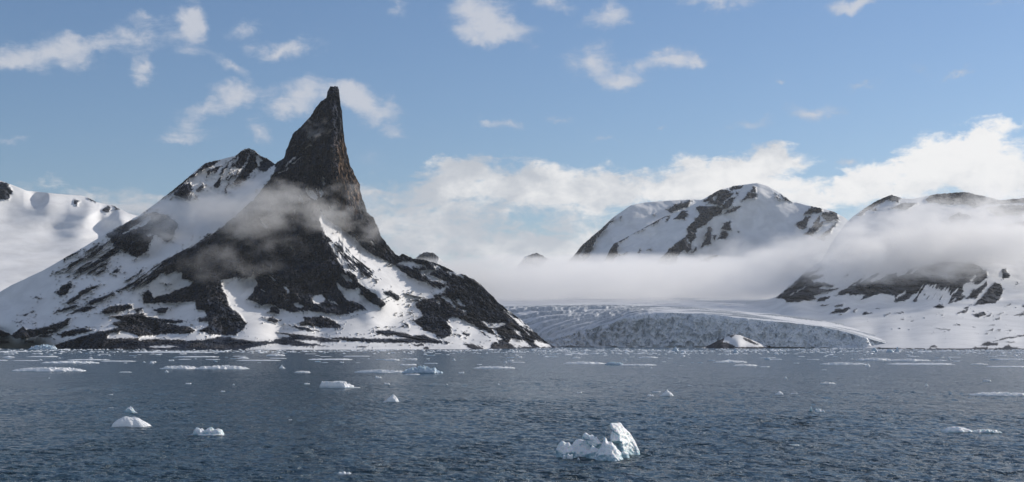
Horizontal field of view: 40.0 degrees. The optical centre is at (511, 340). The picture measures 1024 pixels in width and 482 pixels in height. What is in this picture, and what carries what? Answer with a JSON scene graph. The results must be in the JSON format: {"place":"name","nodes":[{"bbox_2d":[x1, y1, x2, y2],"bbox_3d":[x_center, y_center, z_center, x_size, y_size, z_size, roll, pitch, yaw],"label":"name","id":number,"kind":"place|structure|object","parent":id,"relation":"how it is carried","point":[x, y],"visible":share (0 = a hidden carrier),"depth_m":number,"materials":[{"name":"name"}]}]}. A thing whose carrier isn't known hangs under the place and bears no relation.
{"place":"outdoors","nodes":[
{"label":"outdoors","id":0,"kind":"place"},
{"bbox_2d":[0,181,136,291],"bbox_3d":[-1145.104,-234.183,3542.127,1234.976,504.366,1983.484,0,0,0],"label":"snowy mountain","id":1,"kind":"structure","parent":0,"point":[40,231],"depth_m":3994.68,"materials":[{"name":"white snow"}]},
{"bbox_2d":[0,86,557,349],"bbox_3d":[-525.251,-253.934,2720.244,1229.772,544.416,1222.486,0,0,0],"label":"mountain","id":2,"kind":"structure","parent":0,"point":[248,249],"depth_m":2647.08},
{"bbox_2d":[415,252,448,268],"bbox_3d":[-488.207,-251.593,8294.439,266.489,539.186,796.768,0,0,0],"label":"mountain","id":3,"kind":"structure","parent":0,"point":[431,257],"depth_m":8155.57,"materials":[{"name":"white snow"}]},
{"bbox_2d":[0,347,1023,481],"bbox_3d":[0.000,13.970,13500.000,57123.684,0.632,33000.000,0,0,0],"label":"water","id":4,"kind":"structure","parent":0,"point":[880,421],"depth_m":257.95,"materials":[{"name":"blue liquid"}]},
{"bbox_2d":[29,344,56,349],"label":"iceberg","id":5,"kind":"object","parent":4,"relation":"on","point":[44,347],"visible":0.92,"depth_m":2173.40,"materials":[{"name":"white ice"}]},
{"bbox_2d":[11,367,85,371],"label":"ice floe","id":6,"kind":"object","parent":4,"relation":"on","point":[53,369],"visible":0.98,"depth_m":637.48,"materials":[{"name":"white ice"}]},
{"bbox_2d":[43,360,97,363],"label":"ice floe","id":7,"kind":"object","parent":4,"relation":"on","point":[70,361],"visible":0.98,"depth_m":861.54,"materials":[{"name":"white ice"}]},
{"bbox_2d":[71,359,107,359],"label":"ice floe","id":8,"kind":"object","parent":4,"relation":"on","point":[89,359],"visible":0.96,"depth_m":1001.83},
{"bbox_2d":[124,406,136,412],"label":"ice fragment","id":9,"kind":"object","parent":4,"relation":"on","point":[130,409],"visible":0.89,"depth_m":271.57,"materials":[{"name":"white ice"}]},
{"bbox_2d":[111,416,150,426],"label":"ice lump","id":10,"kind":"object","parent":4,"relation":"on","point":[126,421],"visible":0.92,"depth_m":228.13,"materials":[{"name":"white ice"}]},
{"bbox_2d":[131,351,214,352],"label":"ice floe","id":11,"kind":"object","parent":4,"relation":"on","point":[170,352],"visible":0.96,"depth_m":1607.47,"materials":[{"name":"white ice"}]},
{"bbox_2d":[160,365,195,368],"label":"ice floe","id":12,"kind":"object","parent":4,"relation":"on","point":[180,367],"visible":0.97,"depth_m":691.25,"materials":[{"name":"white ice"}]},
{"bbox_2d":[179,356,215,356],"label":"ice floe","id":13,"kind":"object","parent":4,"relation":"on","point":[197,356],"visible":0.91,"depth_m":1174.81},
{"bbox_2d":[191,427,223,435],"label":"ice lump","id":14,"kind":"object","parent":4,"relation":"on","point":[207,431],"visible":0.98,"depth_m":207.79,"materials":[{"name":"white ice"}]},
{"bbox_2d":[195,365,248,368],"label":"ice floe","id":15,"kind":"object","parent":4,"relation":"on","point":[221,367],"visible":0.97,"depth_m":685.33,"materials":[{"name":"white ice"}]},
{"bbox_2d":[236,360,280,360],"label":"ice floe","id":16,"kind":"object","parent":4,"relation":"on","point":[258,360],"visible":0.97,"depth_m":972.07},
{"bbox_2d":[266,353,284,355],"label":"ice floe","id":17,"kind":"object","parent":4,"relation":"on","point":[276,354],"visible":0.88,"depth_m":1273.68,"materials":[{"name":"white ice"}]},
{"bbox_2d":[294,371,310,372],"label":"ice floe","id":18,"kind":"object","parent":4,"relation":"on","point":[302,372],"visible":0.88,"depth_m":610.71,"materials":[{"name":"white ice"}]},
{"bbox_2d":[308,359,351,359],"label":"ice floe","id":19,"kind":"object","parent":4,"relation":"on","point":[329,359],"visible":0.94,"depth_m":1011.46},
{"bbox_2d":[320,381,353,387],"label":"ice floe","id":20,"kind":"object","parent":4,"relation":"on","point":[334,384],"visible":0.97,"depth_m":414.78,"materials":[{"name":"white ice"}]},
{"bbox_2d":[338,471,350,474],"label":"ice fragment","id":21,"kind":"object","parent":4,"relation":"on","point":[342,473],"visible":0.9,"depth_m":147.20,"materials":[{"name":"white ice"}]},
{"bbox_2d":[356,369,403,372],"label":"ice floe","id":22,"kind":"object","parent":4,"relation":"on","point":[378,371],"visible":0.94,"depth_m":611.21,"materials":[{"name":"white ice"}]},
{"bbox_2d":[383,394,398,401],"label":"ice lump","id":23,"kind":"object","parent":4,"relation":"on","point":[393,398],"visible":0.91,"depth_m":319.83,"materials":[{"name":"white ice"}]},
{"bbox_2d":[402,365,442,373],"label":"iceberg","id":24,"kind":"object","parent":4,"relation":"on","point":[424,369],"visible":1,"depth_m":596.90,"materials":[{"name":"white ice"}]},
{"bbox_2d":[476,366,513,368],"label":"ice floe","id":25,"kind":"object","parent":4,"relation":"on","point":[494,367],"visible":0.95,"depth_m":704.67,"materials":[{"name":"white ice"}]},
{"bbox_2d":[0,348,1023,356],"bbox_3d":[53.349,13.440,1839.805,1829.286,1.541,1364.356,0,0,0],"label":"brash ice","id":26,"kind":"structure","parent":4,"relation":"on","point":[763,349],"depth_m":1844.39,"materials":[{"name":"white ice"}]},
{"bbox_2d":[563,454,579,459],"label":"ice fragment","id":27,"kind":"object","parent":4,"relation":"on","point":[568,456],"visible":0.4,"depth_m":164.72,"materials":[{"name":"white ice"}]},
{"bbox_2d":[563,361,605,363],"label":"ice floe","id":28,"kind":"object","parent":4,"relation":"on","point":[579,362],"visible":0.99,"depth_m":840.29,"materials":[{"name":"white ice"}]},
{"bbox_2d":[556,422,639,461],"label":"iceberg","id":29,"kind":"object","parent":4,"relation":"on","point":[595,448],"visible":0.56,"depth_m":168.96,"materials":[{"name":"white ice"}]},
{"bbox_2d":[605,362,622,364],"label":"ice floe","id":30,"kind":"object","parent":4,"relation":"on","point":[612,363],"visible":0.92,"depth_m":803.04,"materials":[{"name":"ice"}]},
{"bbox_2d":[623,364,653,365],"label":"ice floe","id":31,"kind":"object","parent":4,"relation":"on","point":[637,364],"visible":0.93,"depth_m":787.05,"materials":[{"name":"white ice"}]},
{"bbox_2d":[659,389,673,395],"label":"ice lump","id":32,"kind":"object","parent":4,"relation":"on","point":[667,393],"visible":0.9,"depth_m":355.26,"materials":[{"name":"white ice"}]},
{"bbox_2d":[716,360,746,362],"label":"ice floe","id":33,"kind":"object","parent":4,"relation":"on","point":[732,361],"visible":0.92,"depth_m":890.31,"materials":[{"name":"white ice"}]},
{"bbox_2d":[703,335,770,347],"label":"islet","id":34,"kind":"object","parent":4,"relation":"in","point":[735,341],"visible":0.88,"depth_m":2545.35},
{"bbox_2d":[734,364,756,365],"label":"ice floe","id":35,"kind":"object","parent":4,"relation":"on","point":[745,365],"visible":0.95,"depth_m":770.07,"materials":[{"name":"white ice"}]},
{"bbox_2d":[821,362,866,364],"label":"ice floe","id":36,"kind":"object","parent":4,"relation":"on","point":[840,363],"visible":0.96,"depth_m":812.76,"materials":[{"name":"white ice"}]},
{"bbox_2d":[858,358,890,360],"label":"ice floe","id":37,"kind":"object","parent":4,"relation":"on","point":[875,359],"visible":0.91,"depth_m":984.81,"materials":[{"name":"white ice"}]},
{"bbox_2d":[888,359,929,360],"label":"ice floe","id":38,"kind":"object","parent":4,"relation":"on","point":[909,360],"visible":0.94,"depth_m":960.03,"materials":[{"name":"white ice"}]},
{"bbox_2d":[889,363,954,364],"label":"ice floe","id":39,"kind":"object","parent":4,"relation":"on","point":[922,364],"visible":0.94,"depth_m":813.07,"materials":[{"name":"white ice"}]},
{"bbox_2d":[941,426,971,432],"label":"ice floe","id":40,"kind":"object","parent":4,"relation":"on","point":[954,429],"visible":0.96,"depth_m":213.86,"materials":[{"name":"white ice"}]},
{"bbox_2d":[972,429,1001,432],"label":"ice floe","id":41,"kind":"object","parent":4,"relation":"on","point":[985,431],"visible":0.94,"depth_m":213.14,"materials":[{"name":"white ice"}]},
{"bbox_2d":[969,392,1023,395],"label":"ice floe","id":42,"kind":"object","parent":4,"relation":"on","point":[1001,394],"visible":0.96,"depth_m":355.57,"materials":[{"name":"white ice"}]},
{"bbox_2d":[986,366,1023,366],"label":"ice floe","id":43,"kind":"object","parent":4,"relation":"on","point":[1004,366],"visible":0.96,"depth_m":739.88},
{"bbox_2d":[0,0,1023,295],"label":"sky","id":44,"kind":"structure","parent":0,"point":[482,137],"materials":[{"name":"blue"}]},
{"bbox_2d":[517,253,559,295],"bbox_3d":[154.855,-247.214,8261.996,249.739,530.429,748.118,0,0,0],"label":"mountain","id":45,"kind":"structure","parent":0,"point":[538,274],"depth_m":8091.82,"materials":[{"name":"white"}]},
{"bbox_2d":[559,199,700,294],"bbox_3d":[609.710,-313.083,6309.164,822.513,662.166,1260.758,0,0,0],"label":"mountain","id":46,"kind":"structure","parent":0,"point":[592,252],"depth_m":6215.55,"materials":[{"name":"white snow"}]},
{"bbox_2d":[493,295,887,347],"bbox_3d":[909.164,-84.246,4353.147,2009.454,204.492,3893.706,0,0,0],"label":"glacier","id":47,"kind":"object","parent":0,"point":[591,321],"visible":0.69,"depth_m":2923.07,"materials":[{"name":"white ice"}]},
{"bbox_2d":[591,183,847,297],"bbox_3d":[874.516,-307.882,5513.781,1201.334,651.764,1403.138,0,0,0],"label":"mountain","id":48,"kind":"structure","parent":0,"point":[755,240],"depth_m":5353.83,"materials":[{"name":"white snow"}]},
{"bbox_2d":[746,192,1023,349],"bbox_3d":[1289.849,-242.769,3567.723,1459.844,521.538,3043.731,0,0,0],"label":"snow slope","id":49,"kind":"structure","parent":0,"point":[944,271],"depth_m":3871.18,"materials":[{"name":"white snow"}]}
]}

